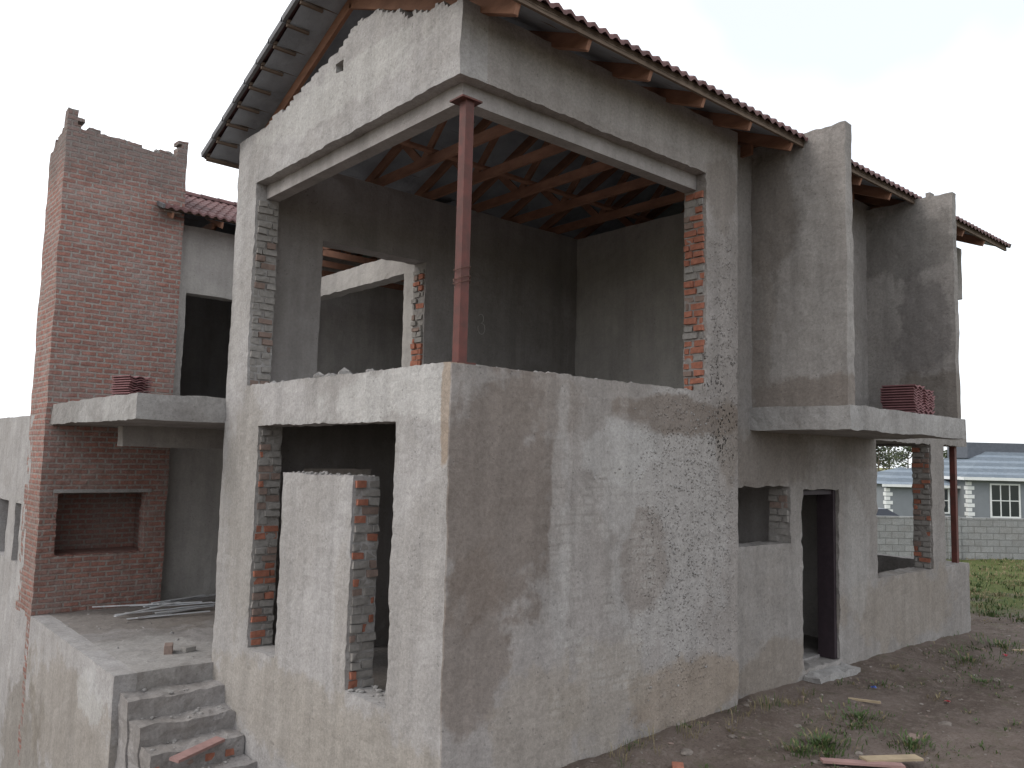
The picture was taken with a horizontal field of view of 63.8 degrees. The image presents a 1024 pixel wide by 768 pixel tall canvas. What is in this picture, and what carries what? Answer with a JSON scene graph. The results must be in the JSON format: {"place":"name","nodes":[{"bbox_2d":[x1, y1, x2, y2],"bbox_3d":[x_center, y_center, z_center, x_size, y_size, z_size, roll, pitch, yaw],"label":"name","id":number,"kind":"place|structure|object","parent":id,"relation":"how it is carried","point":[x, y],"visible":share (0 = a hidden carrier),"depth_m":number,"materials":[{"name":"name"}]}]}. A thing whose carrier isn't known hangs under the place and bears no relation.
{"place":"outdoors","nodes":[
{"label":"outdoors","id":0,"kind":"place"},
{"bbox_2d":[51,596,214,689],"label":"patio floor","id":1,"kind":"structure","parent":0,"point":[136,652],"depth_m":11.10,"materials":[{"name":"concrete"}]},
{"bbox_2d":[17,107,187,751],"bbox_3d":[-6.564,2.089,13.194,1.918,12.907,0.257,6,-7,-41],"label":"chimney front","id":2,"kind":"object","parent":1,"relation":"on","point":[116,280],"visible":0.74,"depth_m":13.26,"materials":[{"name":"brick"}]},
{"bbox_2d":[54,546,138,553],"bbox_3d":[-6.854,2.756,13.428,1.400,0.080,0.580,6,-7,-41],"label":"fireplace hearth","id":3,"kind":"object","parent":2,"relation":"attached to","point":[91,550],"visible":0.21,"depth_m":13.47,"materials":[{"name":"brick"}]},
{"bbox_2d":[53,489,151,492],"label":"fireplace lintel","id":4,"kind":"structure","parent":2,"relation":"attached to","point":[94,490],"depth_m":13.04,"materials":[{"name":"concrete"}]},
{"bbox_2d":[133,492,141,547],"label":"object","id":5,"kind":"object","parent":2,"relation":"attached to","point":[137,519],"visible":0.01,"depth_m":14.13,"materials":[{"name":"brick"}]},
{"bbox_2d":[92,594,214,619],"bbox_3d":[-5.356,3.489,12.891,2.067,0.168,1.066,6,-7,-41],"label":"metal channels pile","id":6,"kind":"object","parent":1,"relation":"on","point":[171,602],"visible":0.93,"depth_m":12.83,"materials":[{"name":"silver metal"}]},
{"bbox_2d":[164,642,172,654],"bbox_3d":[-4.320,3.328,10.337,0.100,0.110,0.200,3,-5,-20],"label":"loose brick","id":7,"kind":"object","parent":1,"relation":"on","point":[168,647],"visible":1,"depth_m":10.25,"materials":[{"name":"brown brick"}]},
{"bbox_2d":[180,645,195,652],"bbox_3d":[-4.115,3.368,10.448,0.105,0.060,0.160,-2,-6,31],"label":"loose brick","id":8,"kind":"object","parent":1,"relation":"on","point":[188,648],"visible":1,"depth_m":10.40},
{"bbox_2d":[161,447,222,599],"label":"wing wall","id":9,"kind":"structure","parent":0,"point":[191,534],"depth_m":14.30,"materials":[{"name":"grey concrete"}]},
{"bbox_2d":[180,295,230,398],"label":"wing far wall","id":10,"kind":"structure","parent":0,"point":[206,334],"depth_m":17.84,"materials":[{"name":"grey concrete"}]},
{"bbox_2d":[173,224,404,394],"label":"wing wall","id":11,"kind":"structure","parent":0,"point":[360,331],"depth_m":16.34,"materials":[{"name":"grey concrete"}]},
{"bbox_2d":[167,211,404,290],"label":"wing roof timbers","id":12,"kind":"object","parent":11,"relation":"on","point":[327,252],"visible":0.05,"depth_m":14.84,"materials":[{"name":"brown wood"}]},
{"bbox_2d":[163,208,235,228],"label":"wing roof battens","id":13,"kind":"object","parent":12,"relation":"on","point":[179,211],"visible":0.09,"depth_m":14.08,"materials":[{"name":"brown wood"}]},
{"bbox_2d":[165,191,236,221],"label":"wing roof tiles","id":14,"kind":"object","parent":13,"relation":"on","point":[211,207],"visible":0.07,"depth_m":15.19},
{"bbox_2d":[157,201,165,207],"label":"wing roof verge","id":15,"kind":"structure","parent":14,"relation":"attached to","point":[160,204],"depth_m":13.74,"materials":[{"name":"grey concrete"}]},
{"bbox_2d":[163,208,378,259],"bbox_3d":[-4.570,-2.989,17.620,6.890,0.920,4.200,6,-7,-41],"label":"wing roof underlay","id":16,"kind":"object","parent":12,"relation":"on","point":[204,222],"visible":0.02,"depth_m":16.86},
{"bbox_2d":[0,0,1023,467],"label":"sky","id":17,"kind":"structure","parent":0,"point":[930,93],"materials":[{"name":"white"}]},
{"bbox_2d":[373,635,819,691],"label":"ground floor","id":18,"kind":"structure","parent":0,"point":[809,646],"depth_m":10.78,"materials":[{"name":"concrete"}]},
{"bbox_2d":[738,486,769,543],"bbox_3d":[2.360,2.261,12.391,0.222,3.034,3.864,6,-7,-41],"label":"partition","id":19,"kind":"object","parent":18,"relation":"on","point":[753,514],"visible":0.06,"depth_m":11.22,"materials":[{"name":"paint"}]},
{"bbox_2d":[802,489,817,636],"bbox_3d":[3.825,2.410,13.667,0.221,3.041,3.868,6,-7,-41],"label":"partition","id":20,"kind":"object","parent":18,"relation":"on","point":[810,592],"visible":0.06,"depth_m":12.61,"materials":[{"name":"paint"}]},
{"bbox_2d":[561,468,1023,767],"bbox_3d":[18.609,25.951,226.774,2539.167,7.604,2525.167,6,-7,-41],"label":"ground","id":21,"kind":"structure","parent":0,"point":[993,711],"depth_m":9.16,"materials":[{"name":"soil"}]},
{"bbox_2d":[0,415,33,767],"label":"wing low wall","id":22,"kind":"structure","parent":21,"relation":"on","point":[15,432],"depth_m":13.71,"materials":[{"name":"paint"}]},
{"bbox_2d":[8,610,136,767],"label":"patio base wall","id":23,"kind":"structure","parent":21,"relation":"on","point":[76,684],"depth_m":10.74,"materials":[{"name":"paint"}]},
{"bbox_2d":[18,127,63,613],"bbox_3d":[-7.433,-0.259,13.192,0.251,7.741,0.710,6,-7,-41],"label":"chimney","id":24,"kind":"object","parent":23,"relation":"on","point":[43,338],"visible":0.47,"depth_m":13.11,"materials":[{"name":"brick"}]},
{"bbox_2d":[16,152,135,609],"bbox_3d":[-7.100,-0.066,14.061,1.917,7.515,0.229,6,-7,-41],"label":"chimney back","id":25,"kind":"object","parent":21,"relation":"on","point":[93,520],"visible":0.11,"depth_m":13.76,"materials":[{"name":"brick"}]},
{"bbox_2d":[115,679,224,767],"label":"step","id":26,"kind":"object","parent":21,"relation":"on","point":[155,701],"visible":0.41,"depth_m":9.23,"materials":[{"name":"concrete"}]},
{"bbox_2d":[126,705,235,767],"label":"step","id":27,"kind":"object","parent":21,"relation":"on","point":[144,733],"visible":0.64,"depth_m":8.99,"materials":[{"name":"concrete"}]},
{"bbox_2d":[141,727,246,767],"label":"step","id":28,"kind":"object","parent":21,"relation":"on","point":[235,739],"visible":0.69,"depth_m":8.86,"materials":[{"name":"concrete"}]},
{"bbox_2d":[169,736,224,762],"bbox_3d":[-3.288,3.825,8.609,0.122,0.042,0.700,-1,-5,20],"label":"timber offcut","id":29,"kind":"object","parent":28,"relation":"on","point":[196,750],"visible":1,"depth_m":8.57,"materials":[{"name":"wood"}]},
{"bbox_2d":[191,755,256,767],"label":"step","id":30,"kind":"object","parent":21,"relation":"on","point":[235,762],"visible":1,"depth_m":8.85,"materials":[{"name":"concrete"}]},
{"bbox_2d":[152,749,233,767],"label":"step riser bricks","id":31,"kind":"object","parent":30,"relation":"on","point":[190,761],"visible":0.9,"depth_m":8.71,"materials":[{"name":"red brick"}]},
{"bbox_2d":[304,468,359,474],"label":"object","id":32,"kind":"structure","parent":21,"relation":"on","point":[343,471],"depth_m":13.59,"materials":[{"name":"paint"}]},
{"bbox_2d":[212,184,479,767],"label":"gable wall","id":33,"kind":"structure","parent":21,"relation":"on","point":[291,700],"depth_m":8.11,"materials":[{"name":"paint"}]},
{"bbox_2d":[50,392,225,429],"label":"balcony slab","id":34,"kind":"structure","parent":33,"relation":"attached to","point":[163,410],"depth_m":10.17,"materials":[{"name":"concrete"}]},
{"bbox_2d":[110,375,152,395],"bbox_3d":[-5.363,0.067,11.576,0.459,0.347,0.368,-2,-6,31],"label":"roof tile stack","id":35,"kind":"object","parent":34,"relation":"on","point":[125,384],"visible":0.66,"depth_m":11.47,"materials":[{"name":"red ceramic"}]},
{"bbox_2d":[117,426,223,448],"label":"balcony beam","id":36,"kind":"structure","parent":34,"relation":"attached to","point":[138,436],"depth_m":12.82,"materials":[{"name":"paint"}]},
{"bbox_2d":[237,0,488,193],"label":"gable top","id":37,"kind":"structure","parent":33,"relation":"on","point":[380,67],"depth_m":8.16,"materials":[{"name":"paint"}]},
{"bbox_2d":[449,94,482,364],"bbox_3d":[-0.423,-1.321,7.088,0.220,2.325,0.210,6,-7,-41],"label":"steel corner post","id":38,"kind":"object","parent":33,"relation":"on","point":[466,104],"visible":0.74,"depth_m":7.06,"materials":[{"name":"brown metal"}]},
{"bbox_2d":[453,266,470,283],"bbox_3d":[-0.425,-0.922,6.984,0.154,0.186,0.282,2,-5,-5],"label":"tie wire","id":39,"kind":"object","parent":38,"relation":"attached to","point":[462,276],"visible":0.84,"depth_m":6.99,"materials":[{"name":"grey metal"}]},
{"bbox_2d":[250,190,931,688],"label":"jamb bricks","id":40,"kind":"object","parent":33,"relation":"attached to","point":[358,626],"visible":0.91,"depth_m":9.46,"materials":[{"name":"brick"}]},
{"bbox_2d":[52,139,736,767],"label":"mortar crumbs","id":41,"kind":"object","parent":21,"relation":"on","point":[316,375],"visible":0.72,"depth_m":8.76,"materials":[{"name":"concrete"}]},
{"bbox_2d":[270,174,576,646],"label":"side wall","id":42,"kind":"structure","parent":21,"relation":"on","point":[522,290],"depth_m":11.80,"materials":[{"name":"paint"}]},
{"bbox_2d":[478,16,738,763],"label":"wall","id":43,"kind":"structure","parent":21,"relation":"on","point":[613,566],"depth_m":8.42,"materials":[{"name":"paint"}]},
{"bbox_2d":[267,83,695,201],"bbox_3d":[-0.456,-2.349,9.785,3.390,0.200,3.930,6,-7,-41],"label":"beam soffit lip","id":44,"kind":"object","parent":43,"relation":"attached to","point":[426,115],"visible":0.79,"depth_m":8.25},
{"bbox_2d":[439,363,574,767],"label":"wall render panel","id":45,"kind":"object","parent":43,"relation":"attached to","point":[506,646],"visible":1,"depth_m":7.06,"materials":[{"name":"paint"}]},
{"bbox_2d":[672,761,683,767],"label":"loose brick","id":46,"kind":"object","parent":21,"relation":"on","point":[677,764],"visible":1,"depth_m":7.49,"materials":[{"name":"brick"}]},
{"bbox_2d":[577,621,1023,767],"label":"rubble","id":47,"kind":"object","parent":21,"relation":"on","point":[685,751],"visible":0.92,"depth_m":9.03,"materials":[{"name":"stone"}]},
{"bbox_2d":[601,555,1023,767],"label":"grass","id":48,"kind":"structure","parent":21,"relation":"on","point":[827,740],"depth_m":9.16,"materials":[{"name":"green plant"}]},
{"bbox_2d":[801,664,858,684],"bbox_3d":[4.175,3.887,10.741,1.057,0.323,0.300,6,-7,-41],"label":"door step","id":49,"kind":"object","parent":21,"relation":"on","point":[832,672],"depth_m":10.63,"materials":[{"name":"concrete"}]},
{"bbox_2d":[737,144,970,698],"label":"recessed wall","id":50,"kind":"structure","parent":21,"relation":"on","point":[878,612],"depth_m":11.33,"materials":[{"name":"paint"}]},
{"bbox_2d":[376,423,901,443],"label":"first floor slab","id":51,"kind":"structure","parent":50,"relation":"attached to","point":[876,442],"depth_m":14.88,"materials":[{"name":"concrete"}]},
{"bbox_2d":[320,259,413,367],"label":"side wall","id":52,"kind":"structure","parent":51,"relation":"on","point":[376,273],"depth_m":13.17,"materials":[{"name":"paint"}]},
{"bbox_2d":[575,213,684,387],"bbox_3d":[2.438,-1.046,12.684,0.229,3.116,3.869,6,-7,-41],"label":"partition","id":53,"kind":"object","parent":51,"relation":"on","point":[629,321],"visible":0.44,"depth_m":13.13,"materials":[{"name":"paint"}]},
{"bbox_2d":[802,489,836,658],"bbox_3d":[4.023,2.574,11.076,0.945,2.280,0.240,6,-7,-41],"label":"door frame","id":54,"kind":"object","parent":50,"relation":"attached to","point":[826,575],"visible":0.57,"depth_m":11.33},
{"bbox_2d":[750,404,966,438],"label":"balcony slab","id":55,"kind":"structure","parent":50,"relation":"attached to","point":[843,420],"depth_m":9.76,"materials":[{"name":"concrete"}]},
{"bbox_2d":[751,121,854,407],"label":"balcony side wall","id":56,"kind":"structure","parent":55,"relation":"on","point":[802,342],"depth_m":9.68,"materials":[{"name":"paint"}]},
{"bbox_2d":[206,0,1006,250],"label":"eave boards","id":57,"kind":"object","parent":56,"relation":"on","point":[540,10],"visible":0.43,"depth_m":8.41,"materials":[{"name":"brown wood"}]},
{"bbox_2d":[206,0,1005,247],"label":"roof battens","id":58,"kind":"object","parent":57,"relation":"on","point":[537,2],"visible":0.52,"depth_m":9.30,"materials":[{"name":"brown wood"}]},
{"bbox_2d":[201,0,1011,247],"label":"roof verge","id":59,"kind":"structure","parent":58,"relation":"on","point":[256,66],"depth_m":9.76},
{"bbox_2d":[265,0,984,245],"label":"roof trusses","id":60,"kind":"object","parent":58,"relation":"attached to","point":[585,198],"visible":0.21,"depth_m":11.32,"materials":[{"name":"brown wood"}]},
{"bbox_2d":[210,0,992,245],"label":"roof underlay","id":61,"kind":"object","parent":60,"relation":"on","point":[318,24],"visible":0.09,"depth_m":10.80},
{"bbox_2d":[204,0,1009,246],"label":"roof tiles","id":62,"kind":"object","parent":61,"relation":"on","point":[616,37],"visible":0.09,"depth_m":9.07,"materials":[{"name":"tile"}]},
{"bbox_2d":[880,384,934,414],"bbox_3d":[5.232,0.229,10.862,0.722,0.381,0.451,6,-7,-44],"label":"roof tile stack","id":63,"kind":"object","parent":55,"relation":"on","point":[912,398],"visible":0.88,"depth_m":10.65,"materials":[{"name":"red ceramic"}]},
{"bbox_2d":[866,192,960,418],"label":"balcony side wall","id":64,"kind":"structure","parent":55,"relation":"on","point":[912,291],"depth_m":11.71,"materials":[{"name":"paint"}]},
{"bbox_2d":[949,446,958,562],"bbox_3d":[7.743,0.790,14.453,0.090,4.630,0.090,6,-7,-41],"label":"steel corner post","id":65,"kind":"object","parent":50,"relation":"attached to","point":[954,503],"visible":0.36,"depth_m":14.30,"materials":[{"name":"brown metal"}]},
{"bbox_2d":[820,757,905,767],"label":"timber offcut","id":66,"kind":"object","parent":21,"relation":"on","point":[860,762],"visible":1,"depth_m":7.57,"materials":[{"name":"wood"}]},
{"bbox_2d":[848,697,880,703],"bbox_3d":[4.116,3.697,9.600,0.350,0.032,0.040,-2,-6,30],"label":"timber offcut","id":67,"kind":"object","parent":21,"relation":"on","point":[866,700],"visible":1,"depth_m":9.58,"materials":[{"name":"beige wood"}]},
{"bbox_2d":[877,508,898,515],"bbox_3d":[13.414,5.501,31.805,4.220,1.450,1.700,1,-5,-1],"label":"parked car","id":68,"kind":"object","parent":21,"relation":"on","point":[883,512],"visible":0.01,"depth_m":31.12,"materials":[{"name":"paint"}]},
{"bbox_2d":[859,754,923,761],"bbox_3d":[3.569,3.522,7.730,0.600,0.040,0.120,3,-5,-12],"label":"timber offcut","id":69,"kind":"object","parent":21,"relation":"on","point":[893,758],"visible":1,"depth_m":7.71,"materials":[{"name":"beige wood"}]},
{"bbox_2d":[876,446,946,471],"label":"distant trees","id":70,"kind":"object","parent":21,"relation":"on","point":[902,456],"visible":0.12,"depth_m":119.67,"materials":[{"name":"green plant"}]},
{"bbox_2d":[876,443,948,571],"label":"end wall","id":71,"kind":"structure","parent":21,"relation":"on","point":[886,562],"depth_m":14.98,"materials":[{"name":"paint"}]},
{"bbox_2d":[906,733,919,740],"bbox_3d":[4.149,3.656,8.498,0.100,0.040,0.160,-3,-6,37],"label":"loose brick","id":72,"kind":"object","parent":21,"relation":"on","point":[912,735],"visible":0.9,"depth_m":8.47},
{"bbox_2d":[877,442,1023,517],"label":"grey bungalow","id":73,"kind":"object","parent":21,"relation":"on","point":[990,480],"visible":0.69,"depth_m":44.74,"materials":[{"name":"paint"}]},
{"bbox_2d":[944,485,1018,516],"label":"window glass","id":74,"kind":"structure","parent":73,"relation":"in","point":[1014,495],"depth_m":43.82,"materials":[{"name":"grey glass"}]},
{"bbox_2d":[877,516,1023,559],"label":"blockwork","id":75,"kind":"object","parent":21,"relation":"on","point":[995,538],"visible":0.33,"depth_m":25.54,"materials":[{"name":"concrete"}]},
{"bbox_2d":[944,516,960,559],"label":"piers","id":76,"kind":"structure","parent":21,"relation":"on","point":[949,536],"depth_m":25.44,"materials":[{"name":"concrete"}]}
]}

